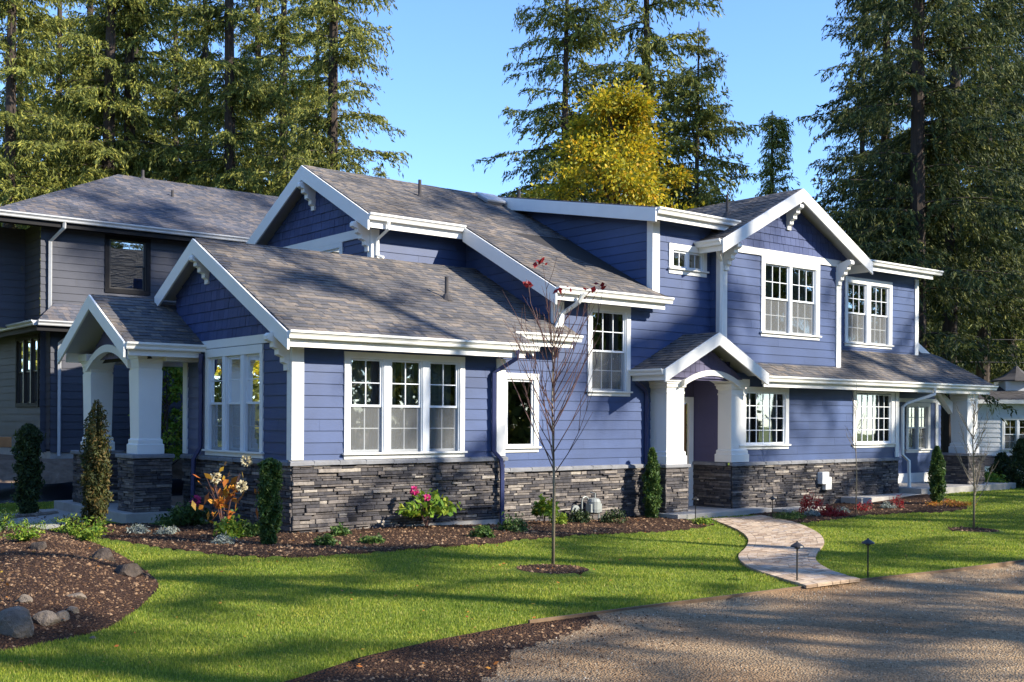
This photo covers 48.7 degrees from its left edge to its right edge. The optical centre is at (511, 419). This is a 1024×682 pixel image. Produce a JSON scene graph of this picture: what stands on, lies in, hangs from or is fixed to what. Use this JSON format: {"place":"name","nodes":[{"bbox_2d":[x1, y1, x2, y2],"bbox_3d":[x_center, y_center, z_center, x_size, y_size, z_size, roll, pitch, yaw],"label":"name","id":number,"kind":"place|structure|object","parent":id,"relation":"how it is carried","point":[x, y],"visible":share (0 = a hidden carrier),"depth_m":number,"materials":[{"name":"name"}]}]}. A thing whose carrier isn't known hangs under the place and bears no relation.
{"place":"outdoors","nodes":[
{"label":"outdoors","id":0,"kind":"place"},
{"bbox_2d":[0,512,83,529],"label":"path","id":1,"kind":"structure","parent":0,"point":[46,518],"depth_m":19.11,"materials":[{"name":"concrete"}]},
{"bbox_2d":[9,511,58,517],"bbox_3d":[-8.450,1.698,19.978,0.134,0.080,1.156,0,0,23],"label":"stone edging","id":2,"kind":"object","parent":1,"relation":"on","point":[35,514],"visible":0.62,"depth_m":19.97,"materials":[{"name":"grey stone"}]},
{"bbox_2d":[0,454,183,506],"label":"soil","id":3,"kind":"structure","parent":0,"point":[57,471],"depth_m":25.15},
{"bbox_2d":[0,437,11,446],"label":"wooden plank","id":4,"kind":"object","parent":3,"relation":"on","point":[5,441],"visible":1,"depth_m":25.82,"materials":[{"name":"orange wood"}]},
{"bbox_2d":[0,479,183,502],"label":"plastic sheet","id":5,"kind":"object","parent":3,"relation":"on","point":[58,491],"visible":0.07,"depth_m":23.74,"materials":[{"name":"black plastic"}]},
{"bbox_2d":[128,367,183,464],"bbox_3d":[-8.112,-0.231,26.392,1.920,3.488,1.885,0,0,0],"label":"leafy tree","id":6,"kind":"object","parent":3,"relation":"on","point":[171,396],"visible":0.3,"depth_m":26.36,"materials":[{"name":"green plant"}]},
{"bbox_2d":[0,487,1023,681],"bbox_3d":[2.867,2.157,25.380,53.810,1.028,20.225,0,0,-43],"label":"lawn","id":7,"kind":"structure","parent":0,"point":[515,569],"depth_m":12.09,"materials":[{"name":"plant"}]},
{"bbox_2d":[0,523,996,681],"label":"fallen leaves","id":8,"kind":"object","parent":7,"relation":"on","point":[7,584],"visible":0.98,"depth_m":10.50,"materials":[{"name":"brown plant"}]},
{"bbox_2d":[0,494,998,681],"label":"mulch bed","id":9,"kind":"object","parent":7,"relation":"on","point":[346,668],"visible":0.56,"depth_m":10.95,"materials":[{"name":"brown wood"}]},
{"bbox_2d":[0,501,20,532],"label":"fern","id":10,"kind":"object","parent":9,"relation":"on","point":[6,520],"visible":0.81,"depth_m":15.53,"materials":[{"name":"green plant"}]},
{"bbox_2d":[0,606,33,637],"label":"boulder","id":11,"kind":"object","parent":9,"relation":"on","point":[16,621],"visible":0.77,"depth_m":8.78,"materials":[{"name":"grey stone"}]},
{"bbox_2d":[0,515,47,541],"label":"fern","id":12,"kind":"object","parent":9,"relation":"on","point":[25,535],"visible":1,"depth_m":14.28,"materials":[{"name":"green plant"}]},
{"bbox_2d":[29,541,46,549],"bbox_3d":[-5.644,1.545,13.474,0.209,0.173,0.255,0,0,-31],"label":"boulder","id":13,"kind":"object","parent":9,"relation":"on","point":[38,545],"visible":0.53,"depth_m":13.42,"materials":[{"name":"grey stone"}]},
{"bbox_2d":[32,610,59,625],"bbox_3d":[-3.797,1.635,9.221,0.215,0.158,0.161,0,0,-10],"label":"boulder","id":14,"kind":"object","parent":9,"relation":"on","point":[46,618],"visible":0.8,"depth_m":9.17,"materials":[{"name":"grey stone"}]},
{"bbox_2d":[56,610,69,620],"bbox_3d":[-3.739,1.649,9.378,0.115,0.138,0.148,0,0,4],"label":"boulder","id":15,"kind":"object","parent":9,"relation":"on","point":[62,614],"visible":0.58,"depth_m":9.35,"materials":[{"name":"grey stone"}]},
{"bbox_2d":[52,514,83,534],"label":"shrub","id":16,"kind":"object","parent":9,"relation":"on","point":[77,523],"visible":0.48,"depth_m":16.75,"materials":[{"name":"green plant"}]},
{"bbox_2d":[54,513,113,540],"bbox_3d":[-5.813,1.488,15.505,0.744,0.397,0.691,0,0,29],"label":"fern","id":17,"kind":"object","parent":9,"relation":"on","point":[88,533],"visible":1,"depth_m":15.48,"materials":[{"name":"green plant"}]},
{"bbox_2d":[77,399,113,531],"bbox_3d":[-6.272,0.713,17.081,0.541,2.053,0.518,0,0,0],"label":"columnar shrub","id":18,"kind":"object","parent":9,"relation":"on","point":[95,485],"visible":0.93,"depth_m":17.00,"materials":[{"name":"green plant"}]},
{"bbox_2d":[91,548,114,561],"bbox_3d":[-4.750,1.619,13.143,0.281,0.251,0.242,0,0,-38],"label":"boulder","id":19,"kind":"object","parent":9,"relation":"on","point":[104,553],"visible":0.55,"depth_m":13.08,"materials":[{"name":"grey stone"}]},
{"bbox_2d":[114,563,141,576],"bbox_3d":[-4.126,1.650,12.136,0.293,0.226,0.367,0,0,-37],"label":"boulder","id":20,"kind":"object","parent":9,"relation":"on","point":[133,569],"visible":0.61,"depth_m":12.04,"materials":[{"name":"grey stone"}]},
{"bbox_2d":[126,523,149,533],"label":"silver plant","id":21,"kind":"object","parent":9,"relation":"on","point":[139,528],"visible":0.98,"depth_m":16.93,"materials":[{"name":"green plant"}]},
{"bbox_2d":[153,524,179,533],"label":"silver plant","id":22,"kind":"object","parent":9,"relation":"on","point":[168,530],"visible":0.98,"depth_m":16.84,"materials":[{"name":"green plant"}]},
{"bbox_2d":[151,495,214,527],"bbox_3d":[-5.327,1.476,18.175,0.976,0.546,1.028,0,0,0],"label":"shrub","id":23,"kind":"object","parent":9,"relation":"on","point":[188,513],"visible":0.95,"depth_m":18.10,"materials":[{"name":"green plant"}]},
{"bbox_2d":[210,530,237,543],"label":"silver plant","id":24,"kind":"object","parent":9,"relation":"on","point":[222,538],"visible":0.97,"depth_m":15.51,"materials":[{"name":"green plant"}]},
{"bbox_2d":[191,454,258,523],"bbox_3d":[-4.264,1.133,17.173,0.937,1.197,0.940,0,0,18],"label":"hydrangea","id":25,"kind":"object","parent":9,"relation":"on","point":[226,497],"visible":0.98,"depth_m":17.13,"materials":[{"name":"orange plant"}]},
{"bbox_2d":[213,509,246,538],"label":"shrub","id":26,"kind":"object","parent":9,"relation":"on","point":[231,526],"visible":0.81,"depth_m":16.37,"materials":[{"name":"green plant"}]},
{"bbox_2d":[237,520,259,536],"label":"shrub","id":27,"kind":"object","parent":9,"relation":"on","point":[250,529],"visible":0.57,"depth_m":16.49,"materials":[{"name":"green plant"}]},
{"bbox_2d":[255,457,284,543],"bbox_3d":[-3.335,1.131,15.605,0.440,1.235,0.424,0,0,0],"label":"columnar shrub","id":28,"kind":"object","parent":9,"relation":"on","point":[270,508],"visible":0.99,"depth_m":15.52,"materials":[{"name":"green plant"}]},
{"bbox_2d":[313,533,340,545],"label":"shrub","id":29,"kind":"object","parent":9,"relation":"on","point":[325,539],"visible":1,"depth_m":15.44,"materials":[{"name":"green plant"}]},
{"bbox_2d":[329,522,351,535],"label":"shrub","id":30,"kind":"object","parent":9,"relation":"on","point":[340,530],"visible":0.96,"depth_m":16.70,"materials":[{"name":"green plant"}]},
{"bbox_2d":[356,533,385,543],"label":"shrub","id":31,"kind":"object","parent":9,"relation":"on","point":[371,539],"visible":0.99,"depth_m":15.68,"materials":[{"name":"green plant"}]},
{"bbox_2d":[396,486,464,527],"bbox_3d":[-1.312,1.402,18.073,1.161,0.706,0.907,0,0,-14],"label":"rhododendron","id":32,"kind":"object","parent":9,"relation":"on","point":[432,505],"visible":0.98,"depth_m":17.95,"materials":[{"name":"green plant"}]},
{"bbox_2d":[467,524,495,537],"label":"shrub","id":33,"kind":"object","parent":9,"relation":"on","point":[484,530],"visible":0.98,"depth_m":16.58,"materials":[{"name":"green plant"}]},
{"bbox_2d":[494,511,530,532],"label":"shrub","id":34,"kind":"object","parent":9,"relation":"on","point":[510,525],"visible":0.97,"depth_m":17.89,"materials":[{"name":"green plant"}]},
{"bbox_2d":[530,494,560,523],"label":"leafy shrub","id":35,"kind":"object","parent":9,"relation":"on","point":[541,506],"visible":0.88,"depth_m":19.75,"materials":[{"name":"green plant"}]},
{"bbox_2d":[496,257,605,563],"bbox_3d":[0.477,-0.029,13.582,1.348,3.685,1.561,0,0,0],"label":"young tree","id":36,"kind":"object","parent":9,"relation":"on","point":[527,284],"visible":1,"depth_m":13.56,"materials":[{"name":"brown plant"}]},
{"bbox_2d":[548,512,567,523],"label":"shrub","id":37,"kind":"object","parent":9,"relation":"on","point":[561,518],"visible":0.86,"depth_m":20.16,"materials":[{"name":"green plant"}]},
{"bbox_2d":[567,508,593,522],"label":"shrub","id":38,"kind":"object","parent":9,"relation":"on","point":[579,518],"visible":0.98,"depth_m":20.74,"materials":[{"name":"green plant"}]},
{"bbox_2d":[598,505,628,523],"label":"shrub","id":39,"kind":"object","parent":9,"relation":"on","point":[611,517],"visible":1,"depth_m":20.72,"materials":[{"name":"green plant"}]},
{"bbox_2d":[641,447,663,517],"bbox_3d":[2.730,1.234,21.996,0.444,1.413,0.454,0,0,0],"label":"columnar shrub","id":40,"kind":"object","parent":9,"relation":"on","point":[651,480],"visible":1,"depth_m":21.91,"materials":[{"name":"green plant"}]},
{"bbox_2d":[691,515,716,524],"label":"shrub","id":41,"kind":"object","parent":9,"relation":"on","point":[702,520],"visible":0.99,"depth_m":20.76,"materials":[{"name":"green plant"}]},
{"bbox_2d":[772,509,805,519],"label":"shrub","id":42,"kind":"object","parent":9,"relation":"on","point":[793,515],"visible":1,"depth_m":21.87,"materials":[{"name":"green plant"}]},
{"bbox_2d":[799,490,823,512],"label":"red shrub","id":43,"kind":"object","parent":9,"relation":"on","point":[803,507],"visible":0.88,"depth_m":23.16,"materials":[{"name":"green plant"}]},
{"bbox_2d":[812,504,849,516],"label":"red shrub","id":44,"kind":"object","parent":9,"relation":"on","point":[830,512],"visible":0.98,"depth_m":22.70,"materials":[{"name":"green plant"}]},
{"bbox_2d":[845,382,864,512],"bbox_3d":[7.109,0.611,23.459,0.411,2.745,0.388,0,0,0],"label":"young tree","id":45,"kind":"object","parent":9,"relation":"on","point":[854,447],"visible":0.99,"depth_m":23.43,"materials":[{"name":"brown plant"}]},
{"bbox_2d":[925,445,947,503],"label":"columnar shrub","id":46,"kind":"object","parent":9,"relation":"on","point":[937,474],"visible":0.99,"depth_m":24.90,"materials":[{"name":"green plant"}]},
{"bbox_2d":[922,499,976,506],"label":"shrub","id":47,"kind":"object","parent":9,"relation":"on","point":[956,503],"visible":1,"depth_m":24.43,"materials":[{"name":"orange plant"}]},
{"bbox_2d":[952,390,998,528],"bbox_3d":[8.143,0.731,20.031,0.934,2.517,0.683,0,0,-38],"label":"young tree","id":48,"kind":"object","parent":9,"relation":"on","point":[973,468],"visible":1,"depth_m":20.06,"materials":[{"name":"brown plant"}]},
{"bbox_2d":[39,165,1015,532],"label":"blue house","id":49,"kind":"structure","parent":7,"relation":"on","point":[339,345],"depth_m":21.76,"materials":[{"name":"paint"}]},
{"bbox_2d":[202,344,264,458],"bbox_3d":[-4.289,-0.284,18.760,0.825,1.795,2.190,0,0,-39],"label":"window","id":50,"kind":"structure","parent":49,"relation":"in","point":[234,386],"depth_m":18.60,"materials":[{"name":"white paint"}]},
{"bbox_2d":[309,242,342,253],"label":"window","id":51,"kind":"structure","parent":49,"relation":"in","point":[337,248],"depth_m":22.84,"materials":[{"name":"white paint"}]},
{"bbox_2d":[342,351,467,458],"bbox_3d":[-1.924,-0.212,18.549,2.385,1.675,0.825,0,0,-39],"label":"window","id":52,"kind":"structure","parent":49,"relation":"in","point":[396,405],"depth_m":18.47,"materials":[{"name":"white paint"}]},
{"bbox_2d":[505,373,540,452],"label":"window","id":53,"kind":"structure","parent":49,"relation":"in","point":[520,436],"depth_m":20.75,"materials":[{"name":"white paint"}]},
{"bbox_2d":[583,303,632,396],"bbox_3d":[1.649,-1.322,22.098,1.200,1.750,0.825,0,0,-39],"label":"window","id":54,"kind":"structure","parent":49,"relation":"in","point":[611,376],"depth_m":22.16,"materials":[{"name":"white paint"}]},
{"bbox_2d":[668,243,708,277],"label":"window","id":55,"kind":"structure","parent":49,"relation":"in","point":[683,259],"depth_m":23.28,"materials":[{"name":"white paint"}]},
{"bbox_2d":[684,397,693,505],"bbox_3d":[3.378,0.682,23.787,1.200,2.310,0.122,0,0,-39],"label":"door","id":56,"kind":"structure","parent":49,"relation":"in","point":[689,400],"depth_m":24.07,"materials":[{"name":"white wood"}]},
{"bbox_2d":[739,387,790,449],"bbox_3d":[5.141,-0.024,24.366,1.720,1.320,0.825,0,0,-39],"label":"window","id":57,"kind":"structure","parent":49,"relation":"in","point":[767,416],"depth_m":24.52,"materials":[{"name":"white paint"}]},
{"bbox_2d":[759,256,821,340],"bbox_3d":[5.909,-2.641,25.169,2.130,1.720,0.825,0,0,-39],"label":"window","id":58,"kind":"structure","parent":49,"relation":"in","point":[790,296],"depth_m":25.35,"materials":[{"name":"white paint"}]},
{"bbox_2d":[834,391,896,447],"bbox_3d":[8.301,0.001,26.934,1.750,1.320,0.825,0,0,-39],"label":"window","id":59,"kind":"structure","parent":49,"relation":"in","point":[874,433],"depth_m":27.07,"materials":[{"name":"white paint"}]},
{"bbox_2d":[844,276,893,348],"bbox_3d":[8.759,-2.664,28.784,2.110,1.725,0.825,0,0,-39],"label":"window","id":60,"kind":"structure","parent":49,"relation":"in","point":[868,307],"depth_m":29.07,"materials":[{"name":"white paint"}]},
{"bbox_2d":[905,403,931,452],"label":"window","id":61,"kind":"structure","parent":49,"relation":"in","point":[918,415],"depth_m":30.15,"materials":[{"name":"white paint"}]},
{"bbox_2d":[861,538,874,577],"bbox_3d":[4.055,1.631,12.902,0.150,0.560,0.146,0,0,0],"label":"path light","id":62,"kind":"object","parent":7,"relation":"on","point":[868,542],"visible":0.95,"depth_m":12.89,"materials":[{"name":"brown metal"}]},
{"bbox_2d":[984,468,1010,487],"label":"shrub","id":63,"kind":"object","parent":7,"relation":"on","point":[993,477],"visible":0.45,"depth_m":29.92,"materials":[{"name":"green plant"}]},
{"bbox_2d":[985,452,1016,482],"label":"conical shrub","id":64,"kind":"object","parent":7,"relation":"on","point":[1002,463],"visible":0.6,"depth_m":30.87,"materials":[{"name":"green plant"}]},
{"bbox_2d":[1000,437,1023,487],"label":"conical shrub","id":65,"kind":"object","parent":7,"relation":"on","point":[1015,473],"visible":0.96,"depth_m":29.89,"materials":[{"name":"green plant"}]},
{"bbox_2d":[0,0,1023,218],"label":"sky","id":66,"kind":"structure","parent":0,"point":[447,93],"materials":[{"name":"blue"}]},
{"bbox_2d":[481,561,1023,681],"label":"gravel road","id":67,"kind":"structure","parent":0,"point":[806,669],"depth_m":9.29,"materials":[{"name":"grey gravel"}]},
{"bbox_2d":[486,610,727,681],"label":"lawn edge chips","id":68,"kind":"object","parent":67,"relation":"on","point":[604,625],"visible":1,"depth_m":8.90,"materials":[{"name":"brown wood"}]},
{"bbox_2d":[711,515,859,587],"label":"path","id":69,"kind":"structure","parent":0,"point":[769,538],"depth_m":15.88,"materials":[{"name":"stone"}]},
{"bbox_2d":[790,541,803,579],"bbox_3d":[3.089,1.598,12.269,0.150,0.560,0.146,0,0,0],"label":"path light","id":70,"kind":"object","parent":69,"relation":"on","point":[797,545],"visible":0.96,"depth_m":12.26,"materials":[{"name":"brown metal"}]},
{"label":"ground","id":71,"kind":"structure","parent":0,"visible":0},
{"bbox_2d":[10,422,46,513],"bbox_3d":[-8.758,0.902,20.471,0.640,1.697,0.660,0,0,0],"label":"columnar shrub","id":72,"kind":"object","parent":71,"relation":"on","point":[28,470],"visible":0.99,"depth_m":20.35,"materials":[{"name":"green plant"}]},
{"bbox_2d":[0,0,83,282],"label":"fir tree","id":73,"kind":"object","parent":71,"relation":"on","point":[2,106],"visible":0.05,"depth_m":63.75,"materials":[{"name":"green plant"}]},
{"bbox_2d":[0,0,95,431],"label":"fir tree","id":74,"kind":"object","parent":71,"relation":"on","point":[11,120],"visible":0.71,"depth_m":43.74,"materials":[{"name":"green plant"}]},
{"bbox_2d":[0,0,120,290],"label":"fir tree","id":75,"kind":"object","parent":71,"relation":"on","point":[75,71],"visible":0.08,"depth_m":51.75,"materials":[{"name":"green plant"}]},
{"bbox_2d":[16,0,164,341],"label":"fir tree","id":76,"kind":"object","parent":71,"relation":"on","point":[90,8],"visible":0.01,"depth_m":57.89,"materials":[{"name":"green plant"}]},
{"bbox_2d":[16,0,214,242],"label":"fir tree","id":77,"kind":"object","parent":71,"relation":"on","point":[104,96],"visible":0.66,"depth_m":45.61,"materials":[{"name":"green plant"}]},
{"bbox_2d":[49,0,222,185],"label":"fir tree","id":78,"kind":"object","parent":71,"relation":"on","point":[132,42],"visible":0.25,"depth_m":46.54,"materials":[{"name":"green plant"}]},
{"bbox_2d":[0,170,277,458],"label":"grey house","id":79,"kind":"structure","parent":71,"relation":"on","point":[85,228],"depth_m":27.52,"materials":[{"name":"paint"}]},
{"bbox_2d":[15,334,39,406],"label":"window","id":80,"kind":"structure","parent":79,"relation":"in","point":[27,355],"depth_m":27.96,"materials":[{"name":"glass"}]},
{"bbox_2d":[104,234,150,295],"bbox_3d":[-9.706,-3.793,28.213,1.140,1.410,0.788,0,0,-39],"label":"window","id":81,"kind":"structure","parent":79,"relation":"in","point":[127,264],"depth_m":28.43,"materials":[{"name":"glass"}]},
{"bbox_2d":[116,15,189,180],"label":"fir tree","id":82,"kind":"object","parent":71,"relation":"on","point":[136,52],"depth_m":65.85,"materials":[{"name":"green plant"}]},
{"bbox_2d":[120,0,241,186],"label":"fir tree","id":83,"kind":"object","parent":71,"relation":"on","point":[176,57],"visible":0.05,"depth_m":55.62,"materials":[{"name":"green plant"}]},
{"bbox_2d":[138,0,268,188],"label":"fir tree","id":84,"kind":"object","parent":71,"relation":"on","point":[205,53],"visible":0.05,"depth_m":61.71,"materials":[{"name":"green plant"}]},
{"bbox_2d":[123,0,322,194],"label":"fir tree","id":85,"kind":"object","parent":71,"relation":"on","point":[233,91],"visible":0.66,"depth_m":45.63,"materials":[{"name":"green plant"}]},
{"bbox_2d":[193,0,303,192],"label":"fir tree","id":86,"kind":"object","parent":71,"relation":"on","point":[257,38],"visible":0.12,"depth_m":59.68,"materials":[{"name":"green plant"}]},
{"bbox_2d":[212,0,358,194],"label":"fir tree","id":87,"kind":"object","parent":71,"relation":"on","point":[279,28],"visible":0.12,"depth_m":55.52,"materials":[{"name":"green plant"}]},
{"bbox_2d":[258,0,363,192],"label":"fir tree","id":88,"kind":"object","parent":71,"relation":"on","point":[319,54],"visible":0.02,"depth_m":59.83,"materials":[{"name":"green plant"}]},
{"bbox_2d":[237,0,411,196],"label":"fir tree","id":89,"kind":"object","parent":71,"relation":"on","point":[330,60],"visible":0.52,"depth_m":43.45,"materials":[{"name":"green plant"}]},
{"bbox_2d":[372,166,389,178],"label":"fir tree","id":90,"kind":"object","parent":71,"relation":"on","point":[377,173],"visible":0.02,"depth_m":61.99,"materials":[{"name":"green plant"}]},
{"bbox_2d":[472,0,662,202],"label":"fir tree","id":91,"kind":"object","parent":71,"relation":"on","point":[579,38],"visible":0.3,"depth_m":45.51,"materials":[{"name":"green plant"}]},
{"bbox_2d":[516,72,704,209],"bbox_3d":[3.554,-4.965,38.352,8.479,13.062,8.770,0,0,0],"label":"yellow tree","id":92,"kind":"object","parent":71,"relation":"on","point":[621,153],"visible":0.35,"depth_m":37.31,"materials":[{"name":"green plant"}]},
{"bbox_2d":[516,0,765,209],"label":"fir tree","id":93,"kind":"object","parent":71,"relation":"on","point":[645,47],"visible":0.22,"depth_m":47.02,"materials":[{"name":"green plant"}]},
{"bbox_2d":[651,25,757,209],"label":"fir tree","id":94,"kind":"object","parent":71,"relation":"on","point":[694,125],"visible":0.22,"depth_m":45.65,"materials":[{"name":"green plant"}]},
{"bbox_2d":[528,559,1023,622],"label":"lawn edging","id":95,"kind":"object","parent":71,"relation":"on","point":[989,566],"visible":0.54,"depth_m":11.27,"materials":[{"name":"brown wood"}]},
{"bbox_2d":[753,110,799,441],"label":"fir tree","id":96,"kind":"object","parent":71,"relation":"on","point":[778,136],"visible":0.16,"depth_m":59.76,"materials":[{"name":"green plant"}]},
{"bbox_2d":[811,1,933,404],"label":"fir tree","id":97,"kind":"object","parent":71,"relation":"on","point":[844,88],"visible":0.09,"depth_m":58.03,"materials":[{"name":"green plant"}]},
{"bbox_2d":[806,0,999,375],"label":"fir tree","id":98,"kind":"object","parent":71,"relation":"on","point":[849,32],"visible":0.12,"depth_m":49.65,"materials":[{"name":"green plant"}]},
{"bbox_2d":[791,0,1023,421],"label":"fir tree","id":99,"kind":"object","parent":71,"relation":"on","point":[919,151],"visible":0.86,"depth_m":39.51,"materials":[{"name":"green plant"}]},
{"bbox_2d":[863,0,1023,455],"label":"fir tree","id":100,"kind":"object","parent":71,"relation":"on","point":[948,325],"visible":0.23,"depth_m":43.24,"materials":[{"name":"green plant"}]},
{"bbox_2d":[907,0,1002,372],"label":"fir tree","id":101,"kind":"object","parent":71,"relation":"on","point":[997,343],"visible":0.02,"depth_m":65.58,"materials":[{"name":"green plant"}]},
{"bbox_2d":[924,0,1023,382],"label":"fir tree","id":102,"kind":"object","parent":71,"relation":"on","point":[1015,267],"visible":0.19,"depth_m":56.22,"materials":[{"name":"green plant"}]},
{"bbox_2d":[957,1,1023,383],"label":"fir tree","id":103,"kind":"object","parent":71,"relation":"on","point":[1013,341],"visible":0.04,"depth_m":63.84,"materials":[{"name":"green plant"}]},
{"bbox_2d":[958,2,1023,383],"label":"fir tree","id":104,"kind":"object","parent":71,"relation":"on","point":[1001,373],"visible":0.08,"depth_m":59.73,"materials":[{"name":"green plant"}]},
{"bbox_2d":[977,353,1023,480],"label":"white house","id":105,"kind":"structure","parent":71,"relation":"on","point":[1001,436],"depth_m":47.99,"materials":[{"name":"paint"}]},
{"bbox_2d":[1001,417,1023,451],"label":"window","id":106,"kind":"structure","parent":105,"relation":"in","point":[1013,427],"depth_m":48.17,"materials":[{"name":"white paint"}]},
{"bbox_2d":[994,194,1023,354],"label":"fir tree","id":107,"kind":"object","parent":71,"relation":"on","point":[1020,343],"visible":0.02,"depth_m":73.78,"materials":[{"name":"green plant"}]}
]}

